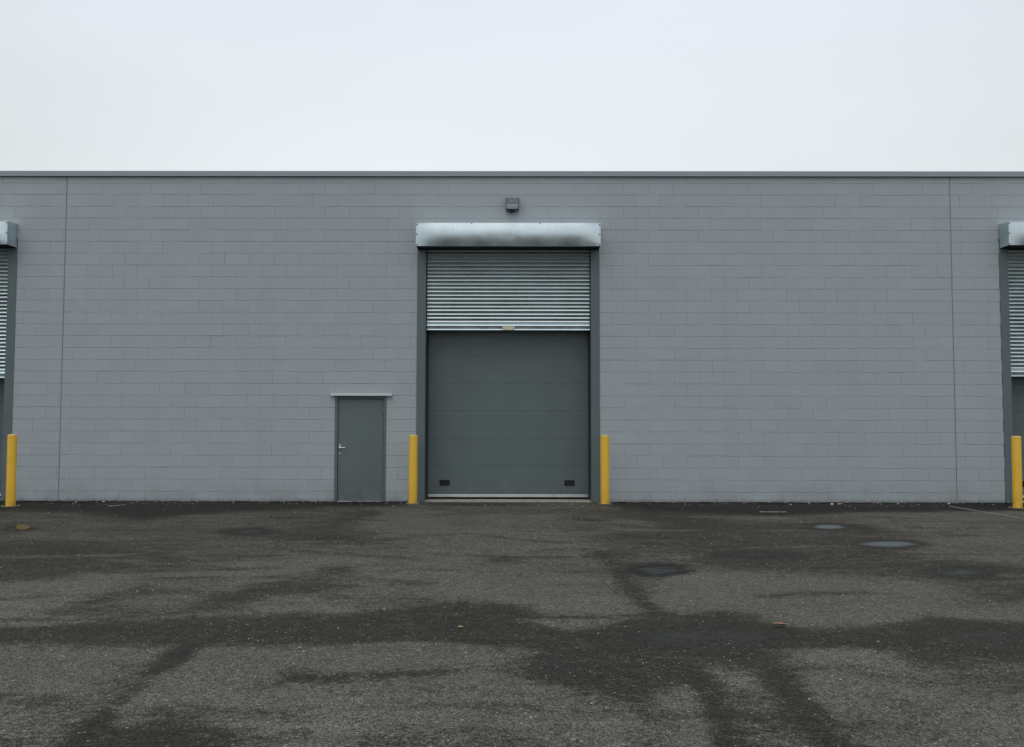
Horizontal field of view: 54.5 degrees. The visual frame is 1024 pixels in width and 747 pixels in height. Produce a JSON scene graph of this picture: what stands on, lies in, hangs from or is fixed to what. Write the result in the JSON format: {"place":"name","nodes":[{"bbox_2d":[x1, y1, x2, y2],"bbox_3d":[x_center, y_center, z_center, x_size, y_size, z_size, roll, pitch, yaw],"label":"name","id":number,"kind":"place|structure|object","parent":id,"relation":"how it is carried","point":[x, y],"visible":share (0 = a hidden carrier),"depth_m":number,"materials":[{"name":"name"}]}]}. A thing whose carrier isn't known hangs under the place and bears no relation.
{"place":"outdoors","nodes":[
{"label":"outdoors","id":0,"kind":"place"},
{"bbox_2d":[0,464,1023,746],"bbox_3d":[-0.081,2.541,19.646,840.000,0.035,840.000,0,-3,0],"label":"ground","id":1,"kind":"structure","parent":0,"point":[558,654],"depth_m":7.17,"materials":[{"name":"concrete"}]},
{"bbox_2d":[0,434,20,506],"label":"bollard","id":2,"kind":"object","parent":1,"relation":"on","point":[11,473],"visible":1,"depth_m":18.29,"materials":[{"name":"metal"}]},
{"bbox_2d":[16,524,28,529],"bbox_3d":[-7.054,2.216,14.331,0.172,0.015,0.858,2,-4,-28],"label":"paint stain","id":3,"kind":"object","parent":1,"relation":"on","point":[22,527],"visible":1,"depth_m":14.22,"materials":[{"name":"yellow paint"}]},
{"bbox_2d":[406,435,418,503],"bbox_3d":[-1.912,1.858,19.233,0.250,1.345,0.250,0,-3,0],"label":"bollard","id":4,"kind":"object","parent":1,"relation":"on","point":[413,463],"visible":0.99,"depth_m":19.17,"materials":[{"name":"yellow metal"}]},
{"bbox_2d":[0,501,1022,746],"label":"loose grit","id":5,"kind":"object","parent":1,"relation":"on","point":[456,613],"visible":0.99,"depth_m":11.55,"materials":[{"name":"grey gravel"}]},
{"bbox_2d":[0,171,1023,502],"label":"warehouse","id":6,"kind":"structure","parent":1,"relation":"on","point":[674,335],"depth_m":19.86,"materials":[{"name":"paint"}]},
{"bbox_2d":[0,378,4,497],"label":"sectional door","id":7,"kind":"structure","parent":6,"relation":"in","point":[2,380],"depth_m":20.29,"materials":[{"name":"paint"}]},
{"bbox_2d":[330,393,391,501],"bbox_3d":[-2.991,1.472,19.721,1.220,2.152,0.180,0,-3,0],"label":"personnel door","id":8,"kind":"structure","parent":6,"relation":"in","point":[360,418],"depth_m":19.73,"materials":[{"name":"paint"}]},
{"bbox_2d":[428,305,587,498],"bbox_3d":[-0.075,0.263,20.295,3.256,4.582,0.068,0,-3,0],"label":"sectional door","id":9,"kind":"structure","parent":6,"relation":"in","point":[508,410],"depth_m":20.25,"materials":[{"name":"paint"}]},
{"bbox_2d":[506,197,518,212],"bbox_3d":[0.007,-3.369,19.901,0.262,0.310,0.172,0,-3,0],"label":"wall light","id":10,"kind":"object","parent":6,"relation":"attached to","point":[512,205],"visible":1,"depth_m":19.83,"materials":[{"name":"paint"}]},
{"bbox_2d":[1011,377,1023,499],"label":"sectional door","id":11,"kind":"structure","parent":6,"relation":"in","point":[1017,383],"depth_m":20.21,"materials":[{"name":"paint"}]},
{"bbox_2d":[598,435,611,503],"bbox_3d":[1.793,1.862,19.194,0.250,1.345,0.250,0,-3,0],"label":"bollard","id":12,"kind":"object","parent":1,"relation":"on","point":[604,452],"visible":1,"depth_m":19.13,"materials":[{"name":"metal"}]},
{"bbox_2d":[949,506,1023,518],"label":"painted line","id":13,"kind":"object","parent":1,"relation":"on","point":[985,512],"visible":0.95,"depth_m":17.23,"materials":[{"name":"paint"}]},
{"bbox_2d":[1008,436,1023,508],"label":"bollard","id":14,"kind":"object","parent":1,"relation":"on","point":[1016,458],"visible":0.99,"depth_m":18.27,"materials":[{"name":"metal"}]},
{"bbox_2d":[0,0,1023,170],"label":"sky","id":15,"kind":"structure","parent":0,"point":[86,85],"materials":[{"name":"white"}]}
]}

